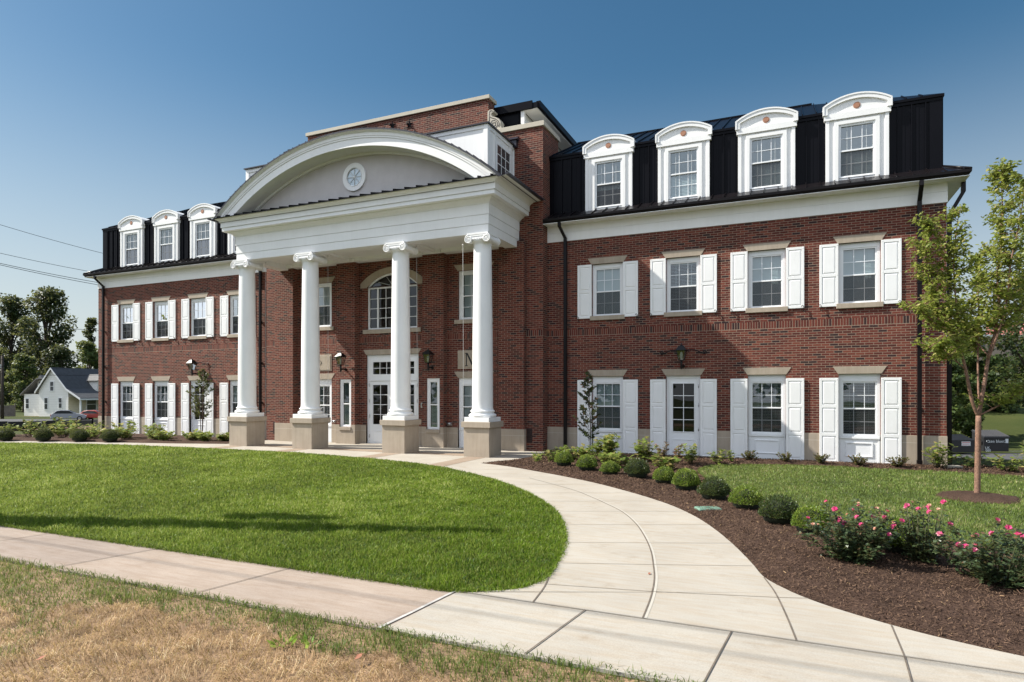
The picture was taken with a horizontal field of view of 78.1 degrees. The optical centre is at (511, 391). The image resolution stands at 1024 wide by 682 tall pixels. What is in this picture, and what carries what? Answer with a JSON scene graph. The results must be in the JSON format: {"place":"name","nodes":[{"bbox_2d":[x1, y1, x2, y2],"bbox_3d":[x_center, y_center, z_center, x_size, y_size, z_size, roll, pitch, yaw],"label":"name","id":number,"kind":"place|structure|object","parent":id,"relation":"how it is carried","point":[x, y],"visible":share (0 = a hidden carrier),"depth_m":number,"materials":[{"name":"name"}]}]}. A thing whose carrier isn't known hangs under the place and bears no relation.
{"place":"outdoors","nodes":[
{"label":"outdoors","id":0,"kind":"place"},
{"bbox_2d":[0,419,97,421],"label":"street","id":1,"kind":"structure","parent":0,"point":[13,420],"depth_m":63.11,"materials":[{"name":"grey asphalt"}]},
{"bbox_2d":[50,410,86,419],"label":"parked car","id":2,"kind":"object","parent":1,"relation":"on","point":[65,414],"visible":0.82,"depth_m":61.46,"materials":[{"name":"paint"}]},
{"bbox_2d":[0,526,455,631],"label":"sidewalk","id":3,"kind":"structure","parent":0,"point":[367,601],"depth_m":6.30,"materials":[{"name":"concrete"}]},
{"bbox_2d":[0,522,455,591],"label":"edge grass","id":4,"kind":"structure","parent":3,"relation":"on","point":[270,564],"depth_m":7.00,"materials":[{"name":"green plant"}]},
{"bbox_2d":[0,591,523,681],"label":"dry grass","id":5,"kind":"structure","parent":0,"point":[314,676],"depth_m":4.47,"materials":[{"name":"beige plant"}]},
{"bbox_2d":[0,442,567,591],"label":"lawn grass","id":6,"kind":"structure","parent":0,"point":[29,483],"depth_m":9.89,"materials":[{"name":"green plant"}]},
{"bbox_2d":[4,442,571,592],"bbox_3d":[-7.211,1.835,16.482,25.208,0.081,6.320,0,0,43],"label":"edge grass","id":7,"kind":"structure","parent":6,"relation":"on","point":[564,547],"depth_m":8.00,"materials":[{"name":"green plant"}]},
{"bbox_2d":[0,556,703,681],"bbox_3d":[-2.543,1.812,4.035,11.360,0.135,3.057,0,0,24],"label":"verge grass","id":8,"kind":"structure","parent":0,"point":[288,617],"depth_m":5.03,"materials":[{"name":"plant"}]},
{"bbox_2d":[267,631,296,647],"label":"weed","id":9,"kind":"object","parent":8,"relation":"on","point":[292,639],"visible":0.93,"depth_m":4.65,"materials":[{"name":"green plant"}]},
{"bbox_2d":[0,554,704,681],"bbox_3d":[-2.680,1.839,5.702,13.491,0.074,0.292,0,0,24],"label":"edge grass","id":10,"kind":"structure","parent":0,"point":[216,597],"depth_m":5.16,"materials":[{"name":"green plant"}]},
{"bbox_2d":[0,0,1023,369],"label":"sky","id":11,"kind":"structure","parent":0,"point":[111,111],"materials":[{"name":"blue"}]},
{"bbox_2d":[2,399,1023,681],"bbox_3d":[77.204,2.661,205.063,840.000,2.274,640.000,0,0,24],"label":"ground","id":12,"kind":"structure","parent":0,"point":[1010,425],"depth_m":49.78,"materials":[{"name":"green plant"}]},
{"bbox_2d":[0,356,3,418],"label":"utility pole","id":13,"kind":"object","parent":12,"relation":"on","point":[2,389],"visible":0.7,"depth_m":65.90,"materials":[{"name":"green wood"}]},
{"bbox_2d":[0,348,14,405],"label":"broadleaf tree","id":14,"kind":"object","parent":12,"relation":"on","point":[6,394],"visible":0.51,"depth_m":92.11,"materials":[{"name":"green plant"}]},
{"bbox_2d":[0,352,41,411],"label":"broadleaf tree","id":15,"kind":"object","parent":12,"relation":"on","point":[20,382],"visible":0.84,"depth_m":87.15,"materials":[{"name":"green plant"}]},
{"bbox_2d":[0,293,43,403],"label":"broadleaf tree","id":16,"kind":"object","parent":12,"relation":"on","point":[10,309],"visible":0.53,"depth_m":104.03,"materials":[{"name":"green plant"}]},
{"bbox_2d":[7,285,83,379],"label":"broadleaf tree","id":17,"kind":"object","parent":12,"relation":"on","point":[44,299],"visible":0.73,"depth_m":99.13,"materials":[{"name":"green plant"}]},
{"bbox_2d":[0,418,97,429],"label":"silt fence","id":18,"kind":"object","parent":12,"relation":"on","point":[47,423],"visible":0.33,"depth_m":47.04,"materials":[{"name":"black fabric"}]},
{"bbox_2d":[38,343,75,374],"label":"broadleaf tree","id":19,"kind":"object","parent":12,"relation":"on","point":[58,356],"visible":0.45,"depth_m":95.88,"materials":[{"name":"green plant"}]},
{"bbox_2d":[20,367,97,416],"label":"white house","id":20,"kind":"structure","parent":12,"relation":"on","point":[51,391],"depth_m":72.43,"materials":[{"name":"beige"}]},
{"bbox_2d":[74,340,97,368],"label":"broadleaf tree","id":21,"kind":"object","parent":12,"relation":"on","point":[87,349],"visible":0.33,"depth_m":83.53,"materials":[{"name":"green plant"}]},
{"bbox_2d":[80,317,97,368],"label":"broadleaf tree","id":22,"kind":"object","parent":12,"relation":"on","point":[90,325],"visible":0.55,"depth_m":91.59,"materials":[{"name":"green plant"}]},
{"bbox_2d":[0,432,266,443],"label":"mulch bed","id":23,"kind":"object","parent":12,"relation":"on","point":[142,438],"visible":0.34,"depth_m":23.89,"materials":[{"name":"brown soil"}]},
{"bbox_2d":[0,427,15,440],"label":"boxwood","id":24,"kind":"object","parent":23,"relation":"on","point":[6,434],"visible":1,"depth_m":23.70,"materials":[{"name":"green plant"}]},
{"bbox_2d":[8,419,45,435],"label":"hydrangea","id":25,"kind":"object","parent":23,"relation":"on","point":[28,431],"visible":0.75,"depth_m":25.68,"materials":[{"name":"green plant"}]},
{"bbox_2d":[32,427,54,440],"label":"boxwood","id":26,"kind":"object","parent":23,"relation":"on","point":[43,434],"visible":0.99,"depth_m":23.44,"materials":[{"name":"green plant"}]},
{"bbox_2d":[43,422,76,436],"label":"hydrangea","id":27,"kind":"object","parent":23,"relation":"on","point":[58,432],"visible":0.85,"depth_m":25.26,"materials":[{"name":"green plant"}]},
{"bbox_2d":[68,428,89,441],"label":"boxwood","id":28,"kind":"object","parent":23,"relation":"on","point":[80,434],"visible":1,"depth_m":23.32,"materials":[{"name":"green plant"}]},
{"bbox_2d":[99,428,120,441],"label":"boxwood","id":29,"kind":"object","parent":23,"relation":"on","point":[109,435],"visible":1,"depth_m":23.11,"materials":[{"name":"green plant"}]},
{"bbox_2d":[112,426,138,438],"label":"hydrangea","id":30,"kind":"object","parent":23,"relation":"on","point":[124,433],"visible":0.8,"depth_m":24.21,"materials":[{"name":"green plant"}]},
{"bbox_2d":[151,430,176,440],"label":"hydrangea","id":31,"kind":"object","parent":23,"relation":"on","point":[163,436],"visible":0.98,"depth_m":23.40,"materials":[{"name":"green plant"}]},
{"bbox_2d":[186,369,215,431],"bbox_3d":[-12.236,0.507,24.801,1.089,2.847,0.934,0,0,-30],"label":"magnolia tree","id":32,"kind":"object","parent":23,"relation":"on","point":[204,377],"visible":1,"depth_m":24.80,"materials":[{"name":"green plant"}]},
{"bbox_2d":[0,440,1023,674],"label":"curved walkway","id":33,"kind":"structure","parent":12,"relation":"on","point":[705,559],"depth_m":6.28,"materials":[{"name":"concrete"}]},
{"bbox_2d":[254,445,463,455],"bbox_3d":[-5.051,1.854,20.152,8.380,0.001,0.550,0,0,24],"label":"paver band","id":34,"kind":"object","parent":33,"relation":"on","point":[434,453],"visible":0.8,"depth_m":19.90,"materials":[{"name":"beige concrete"}]},
{"bbox_2d":[429,457,484,465],"bbox_3d":[-1.485,1.854,16.826,0.550,0.001,2.360,0,0,24],"label":"paver band","id":35,"kind":"object","parent":33,"relation":"on","point":[454,461],"visible":0.8,"depth_m":16.77,"materials":[{"name":"beige concrete"}]},
{"bbox_2d":[533,478,657,617],"bbox_3d":[1.248,1.856,9.431,1.036,0.001,8.481,0,0,-5],"label":"pavement joint","id":36,"kind":"object","parent":33,"relation":"on","point":[654,591],"visible":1,"depth_m":6.68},
{"bbox_2d":[497,469,799,597],"bbox_3d":[0.998,1.854,10.521,3.172,0.001,10.161,0,0,-11],"label":"walk score line","id":37,"kind":"object","parent":33,"relation":"on","point":[647,542],"visible":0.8,"depth_m":7.76,"materials":[{"name":"grey concrete"}]},
{"bbox_2d":[532,478,797,640],"bbox_3d":[1.426,1.854,9.156,2.330,0.001,8.872,0,0,1],"label":"walk joint","id":38,"kind":"object","parent":33,"relation":"on","point":[654,580],"visible":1,"depth_m":5.92,"materials":[{"name":"grey concrete"}]},
{"bbox_2d":[462,591,1020,672],"bbox_3d":[5.921,1.853,3.025,14.050,0.001,0.008,0,0,24],"label":"walk edge joint","id":39,"kind":"object","parent":33,"relation":"on","point":[757,634],"visible":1,"depth_m":4.80,"materials":[{"name":"grey concrete"}]},
{"bbox_2d":[83,91,971,465],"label":"brick building","id":40,"kind":"structure","parent":12,"relation":"on","point":[537,259],"depth_m":19.17,"materials":[{"name":"brick"}]},
{"bbox_2d":[120,381,132,429],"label":"window","id":41,"kind":"structure","parent":40,"relation":"in","point":[126,406],"depth_m":28.32,"materials":[{"name":"white plastic"}]},
{"bbox_2d":[121,304,132,339],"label":"window","id":42,"kind":"structure","parent":40,"relation":"in","point":[127,309],"depth_m":28.30,"materials":[{"name":"white glass"}]},
{"bbox_2d":[155,301,167,337],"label":"window","id":43,"kind":"structure","parent":40,"relation":"in","point":[161,308],"depth_m":27.38,"materials":[{"name":"glass"}]},
{"bbox_2d":[154,381,168,433],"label":"window","id":44,"kind":"structure","parent":40,"relation":"in","point":[161,406],"depth_m":27.39,"materials":[{"name":"white plastic"}]},
{"bbox_2d":[191,380,204,431],"bbox_3d":[-13.073,0.735,26.415,1.000,2.410,0.095,0,0,24],"label":"door","id":45,"kind":"structure","parent":40,"relation":"in","point":[195,421],"depth_m":26.50,"materials":[{"name":"white plastic"}]},
{"bbox_2d":[191,298,205,335],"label":"window","id":46,"kind":"structure","parent":40,"relation":"in","point":[198,305],"depth_m":26.46,"materials":[{"name":"glass"}]},
{"bbox_2d":[230,380,237,412],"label":"window","id":47,"kind":"structure","parent":40,"relation":"in","point":[233,383],"depth_m":25.66,"materials":[{"name":"white plastic"}]},
{"bbox_2d":[230,295,238,333],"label":"window","id":48,"kind":"structure","parent":40,"relation":"in","point":[234,302],"depth_m":25.64,"materials":[{"name":"glass"}]},
{"bbox_2d":[319,283,331,326],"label":"window","id":49,"kind":"structure","parent":40,"relation":"in","point":[325,294],"depth_m":23.37,"materials":[{"name":"glass"}]},
{"bbox_2d":[320,354,331,370],"bbox_3d":[-7.141,-1.060,23.352,1.184,0.616,0.072,0,0,24],"label":"stone plaque","id":50,"kind":"object","parent":40,"relation":"attached to","point":[325,362],"visible":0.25,"depth_m":23.19,"materials":[{"name":"stone"}]},
{"bbox_2d":[320,379,331,441],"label":"window","id":51,"kind":"structure","parent":40,"relation":"in","point":[324,383],"depth_m":23.31,"materials":[{"name":"white plastic"}]},
{"bbox_2d":[340,379,350,426],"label":"window","id":52,"kind":"structure","parent":40,"relation":"in","point":[347,381],"depth_m":22.68,"materials":[{"name":"white plastic"}]},
{"bbox_2d":[343,163,365,190],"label":"oculus window","id":53,"kind":"structure","parent":40,"relation":"in","point":[354,176],"depth_m":20.16,"materials":[{"name":"white paint"}]},
{"bbox_2d":[368,273,416,329],"bbox_3d":[-4.162,-3.178,22.125,2.120,1.955,0.073,0,0,24],"label":"arched window","id":54,"kind":"structure","parent":40,"relation":"in","point":[379,298],"depth_m":22.29,"materials":[{"name":"glass"}]},
{"bbox_2d":[368,354,417,443],"bbox_3d":[-4.164,0.296,22.122,2.180,3.208,0.145,0,0,24],"label":"entrance door","id":55,"kind":"structure","parent":40,"relation":"in","point":[379,366],"depth_m":22.36,"materials":[{"name":"white plastic"}]},
{"bbox_2d":[427,378,439,428],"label":"window","id":56,"kind":"structure","parent":40,"relation":"in","point":[434,380],"depth_m":21.20,"materials":[{"name":"white plastic"}]},
{"bbox_2d":[458,350,472,368],"bbox_3d":[-1.257,-1.060,20.734,1.184,0.616,0.072,0,0,24],"label":"stone plaque","id":57,"kind":"object","parent":40,"relation":"attached to","point":[464,359],"visible":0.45,"depth_m":20.84,"materials":[{"name":"stone"}]},
{"bbox_2d":[459,378,471,447],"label":"window","id":58,"kind":"structure","parent":40,"relation":"in","point":[465,394],"depth_m":21.00,"materials":[{"name":"white plastic"}]},
{"bbox_2d":[459,270,472,319],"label":"window","id":59,"kind":"structure","parent":40,"relation":"in","point":[465,294],"depth_m":21.00,"materials":[{"name":"glass"}]},
{"bbox_2d":[593,262,622,315],"bbox_3d":[2.959,-3.115,19.347,0.970,1.596,0.130,0,0,24],"label":"window","id":60,"kind":"structure","parent":40,"relation":"in","point":[607,283],"depth_m":19.34,"materials":[{"name":"glass"}]},
{"bbox_2d":[593,376,622,452],"bbox_3d":[2.955,0.733,19.338,0.970,2.413,0.150,0,0,24],"label":"window","id":61,"kind":"structure","parent":40,"relation":"in","point":[609,390],"depth_m":19.31,"materials":[{"name":"white plastic"}]},
{"bbox_2d":[666,375,699,456],"bbox_3d":[4.991,0.735,18.381,1.000,2.410,0.095,0,0,24],"label":"door","id":62,"kind":"structure","parent":40,"relation":"in","point":[683,392],"depth_m":18.39,"materials":[{"name":"white plastic"}]},
{"bbox_2d":[660,343,706,368],"bbox_3d":[4.870,-1.020,18.108,1.319,0.760,0.438,0,0,24],"label":"wall lantern","id":63,"kind":"object","parent":40,"relation":"attached to","point":[681,347],"depth_m":18.03,"materials":[{"name":"black metal"}]},
{"bbox_2d":[667,256,699,311],"bbox_3d":[5.014,-3.115,18.433,0.970,1.596,0.130,0,0,24],"label":"window","id":64,"kind":"structure","parent":40,"relation":"in","point":[679,298],"depth_m":18.40,"materials":[{"name":"glass"}]},
{"bbox_2d":[748,249,785,307],"bbox_3d":[7.069,-3.115,17.519,0.970,1.596,0.130,0,0,24],"label":"window","id":65,"kind":"structure","parent":40,"relation":"in","point":[766,274],"depth_m":17.50,"materials":[{"name":"glass"}]},
{"bbox_2d":[748,375,785,458],"bbox_3d":[7.065,0.733,17.510,0.970,2.413,0.150,0,0,24],"label":"window","id":66,"kind":"structure","parent":40,"relation":"in","point":[766,425],"depth_m":17.47,"materials":[{"name":"white plastic"}]},
{"bbox_2d":[839,241,879,303],"bbox_3d":[9.124,-3.115,16.605,0.970,1.596,0.130,0,0,24],"label":"window","id":67,"kind":"structure","parent":40,"relation":"in","point":[859,270],"depth_m":16.58,"materials":[{"name":"glass"}]},
{"bbox_2d":[839,374,879,462],"bbox_3d":[9.120,0.733,16.596,0.970,2.413,0.150,0,0,24],"label":"window","id":68,"kind":"structure","parent":40,"relation":"in","point":[859,426],"depth_m":16.56,"materials":[{"name":"white plastic"}]},
{"bbox_2d":[483,449,1023,655],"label":"mulch bed","id":69,"kind":"object","parent":12,"relation":"on","point":[916,619],"visible":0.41,"depth_m":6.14,"materials":[{"name":"brown wood"}]},
{"bbox_2d":[554,450,573,465],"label":"boxwood","id":70,"kind":"object","parent":69,"relation":"on","point":[562,458],"visible":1,"depth_m":15.48,"materials":[{"name":"green plant"}]},
{"bbox_2d":[572,372,601,446],"bbox_3d":[2.144,0.651,17.813,0.817,2.560,0.740,0,0,24],"label":"magnolia tree","id":71,"kind":"object","parent":69,"relation":"on","point":[589,404],"visible":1,"depth_m":17.82,"materials":[{"name":"green plant"}]},
{"bbox_2d":[576,453,597,470],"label":"boxwood","id":72,"kind":"object","parent":69,"relation":"on","point":[586,462],"visible":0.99,"depth_m":14.54,"materials":[{"name":"green plant"}]},
{"bbox_2d":[573,443,600,459],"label":"hydrangea","id":73,"kind":"object","parent":69,"relation":"on","point":[581,450],"visible":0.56,"depth_m":16.53,"materials":[{"name":"green plant"}]},
{"bbox_2d":[591,432,620,460],"bbox_3d":[2.426,1.465,16.271,0.858,0.837,1.264,0,0,24],"label":"hydrangea","id":74,"kind":"object","parent":69,"relation":"on","point":[608,445],"visible":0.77,"depth_m":15.99,"materials":[{"name":"green plant"}]},
{"bbox_2d":[599,460,619,474],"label":"boxwood","id":75,"kind":"object","parent":69,"relation":"on","point":[610,467],"visible":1,"depth_m":13.84,"materials":[{"name":"green plant"}]},
{"bbox_2d":[597,451,633,467],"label":"hydrangea","id":76,"kind":"object","parent":69,"relation":"on","point":[623,459],"visible":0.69,"depth_m":15.04,"materials":[{"name":"green plant"}]},
{"bbox_2d":[623,457,650,477],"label":"boxwood","id":77,"kind":"object","parent":69,"relation":"on","point":[634,467],"visible":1,"depth_m":13.33,"materials":[{"name":"green plant"}]},
{"bbox_2d":[631,436,657,460],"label":"hydrangea","id":78,"kind":"object","parent":69,"relation":"on","point":[640,450],"visible":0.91,"depth_m":16.38,"materials":[{"name":"green plant"}]},
{"bbox_2d":[645,453,680,467],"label":"hydrangea","id":79,"kind":"object","parent":69,"relation":"on","point":[666,461],"visible":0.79,"depth_m":14.68,"materials":[{"name":"green plant"}]},
{"bbox_2d":[652,465,674,483],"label":"boxwood","id":80,"kind":"object","parent":69,"relation":"on","point":[663,474],"visible":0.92,"depth_m":12.48,"materials":[{"name":"green plant"}]},
{"bbox_2d":[671,468,701,490],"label":"boxwood","id":81,"kind":"object","parent":69,"relation":"on","point":[683,479],"visible":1,"depth_m":11.61,"materials":[{"name":"green plant"}]},
{"bbox_2d":[679,443,697,462],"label":"hydrangea","id":82,"kind":"object","parent":69,"relation":"on","point":[690,455],"visible":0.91,"depth_m":15.81,"materials":[{"name":"green plant"}]},
{"bbox_2d":[696,475,730,499],"bbox_3d":[3.422,1.647,10.726,0.581,0.472,0.580,0,0,42],"label":"boxwood","id":83,"kind":"object","parent":69,"relation":"on","point":[710,488],"visible":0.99,"depth_m":10.58,"materials":[{"name":"green plant"}]},
{"bbox_2d":[728,485,762,508],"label":"boxwood","id":84,"kind":"object","parent":69,"relation":"on","point":[746,497],"visible":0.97,"depth_m":9.78,"materials":[{"name":"green plant"}]},
{"bbox_2d":[757,492,800,523],"bbox_3d":[3.738,1.647,8.842,0.611,0.472,0.613,0,0,8],"label":"boxwood","id":85,"kind":"object","parent":69,"relation":"on","point":[779,510],"visible":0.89,"depth_m":8.69,"materials":[{"name":"green plant"}]},
{"bbox_2d":[790,505,833,533],"bbox_3d":[3.903,1.668,8.197,0.540,0.423,0.527,0,0,-3],"label":"boxwood","id":86,"kind":"object","parent":69,"relation":"on","point":[812,512],"visible":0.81,"depth_m":8.10,"materials":[{"name":"green plant"}]},
{"bbox_2d":[794,498,907,566],"bbox_3d":[3.682,1.536,6.832,1.142,0.719,0.952,0,0,-16],"label":"rose bush","id":87,"kind":"object","parent":69,"relation":"on","point":[858,547],"visible":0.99,"depth_m":6.72,"materials":[{"name":"green plant"}]},
{"bbox_2d":[881,514,931,554],"bbox_3d":[4.482,1.643,7.206,0.598,0.483,0.592,0,0,42],"label":"rose bush","id":88,"kind":"object","parent":69,"relation":"on","point":[896,548],"visible":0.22,"depth_m":7.06,"materials":[{"name":"green plant"}]},
{"bbox_2d":[890,499,953,563],"bbox_3d":[4.394,1.521,6.770,0.584,0.746,0.568,0,0,24],"label":"rose bush","id":89,"kind":"object","parent":69,"relation":"on","point":[917,550],"visible":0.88,"depth_m":6.74,"materials":[{"name":"green plant"}]},
{"bbox_2d":[922,441,959,467],"bbox_3d":[10.281,1.522,15.129,0.820,0.722,0.844,0,0,24],"label":"hydrangea","id":90,"kind":"object","parent":69,"relation":"on","point":[938,458],"visible":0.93,"depth_m":15.01,"materials":[{"name":"green plant"}]},
{"bbox_2d":[951,453,991,466],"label":"leafy shrub","id":91,"kind":"object","parent":69,"relation":"on","point":[970,461],"visible":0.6,"depth_m":15.29,"materials":[{"name":"green plant"}]},
{"bbox_2d":[920,517,1023,589],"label":"rose bush","id":92,"kind":"object","parent":69,"relation":"on","point":[973,558],"visible":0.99,"depth_m":5.95,"materials":[{"name":"green plant"}]},
{"bbox_2d":[983,453,1023,471],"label":"leafy shrub","id":93,"kind":"object","parent":69,"relation":"on","point":[1011,466],"visible":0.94,"depth_m":14.41,"materials":[{"name":"green plant"}]},
{"bbox_2d":[952,358,982,436],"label":"broadleaf tree","id":94,"kind":"object","parent":12,"relation":"on","point":[963,419],"visible":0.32,"depth_m":43.26,"materials":[{"name":"green plant"}]},
{"bbox_2d":[952,344,990,438],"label":"broadleaf tree","id":95,"kind":"object","parent":12,"relation":"on","point":[971,361],"visible":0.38,"depth_m":46.41,"materials":[{"name":"green plant"}]},
{"bbox_2d":[952,453,1023,459],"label":"car park","id":96,"kind":"structure","parent":12,"relation":"on","point":[1006,456],"depth_m":36.91,"materials":[{"name":"grey asphalt"}]},
{"bbox_2d":[952,434,974,452],"bbox_3d":[26.730,3.109,38.042,1.550,1.022,1.116,0,0,0],"label":"rubbish container","id":97,"kind":"object","parent":96,"relation":"on","point":[964,444],"visible":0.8,"depth_m":37.50,"materials":[{"name":"black metal"}]},
{"bbox_2d":[971,429,1009,451],"bbox_3d":[29.307,2.981,38.670,1.680,1.287,1.060,0,0,0],"label":"rubbish container","id":98,"kind":"object","parent":96,"relation":"on","point":[994,440],"visible":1,"depth_m":38.20,"materials":[{"name":"black metal"}]},
{"bbox_2d":[969,354,1020,412],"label":"broadleaf tree","id":99,"kind":"object","parent":12,"relation":"on","point":[1004,361],"visible":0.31,"depth_m":57.31,"materials":[{"name":"green plant"}]},
{"bbox_2d":[975,271,1023,402],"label":"broadleaf tree","id":100,"kind":"object","parent":12,"relation":"on","point":[1008,342],"visible":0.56,"depth_m":44.35,"materials":[{"name":"green plant"}]},
{"bbox_2d":[387,592,1023,681],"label":"sidewalk","id":101,"kind":"structure","parent":0,"point":[652,647],"depth_m":4.58,"materials":[{"name":"concrete"}]},
{"bbox_2d":[525,610,912,681],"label":"walk joint","id":102,"kind":"object","parent":101,"relation":"on","point":[709,671],"visible":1,"depth_m":4.56,"materials":[{"name":"grey concrete"}]},
{"bbox_2d":[700,463,1023,551],"bbox_3d":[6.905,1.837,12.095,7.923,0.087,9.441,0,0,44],"label":"side lawn grass","id":103,"kind":"structure","parent":0,"point":[876,478],"depth_m":12.03,"materials":[{"name":"green plant"}]},
{"bbox_2d":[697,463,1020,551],"bbox_3d":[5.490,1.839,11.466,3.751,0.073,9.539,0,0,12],"label":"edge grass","id":104,"kind":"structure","parent":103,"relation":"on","point":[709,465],"depth_m":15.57,"materials":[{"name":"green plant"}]},
{"bbox_2d":[896,157,1023,492],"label":"young tree","id":105,"kind":"object","parent":103,"relation":"on","point":[959,338],"visible":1,"depth_m":10.99,"materials":[{"name":"green plant"}]},
{"bbox_2d":[936,490,1019,504],"bbox_3d":[8.180,1.841,11.113,1.305,0.138,1.305,0,0,24],"label":"mulch ring","id":106,"kind":"object","parent":103,"relation":"on","point":[967,496],"visible":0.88,"depth_m":10.82,"materials":[{"name":"brown wood"}]},
{"bbox_2d":[971,324,1023,372],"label":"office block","id":107,"kind":"structure","parent":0,"point":[995,351],"depth_m":150.00,"materials":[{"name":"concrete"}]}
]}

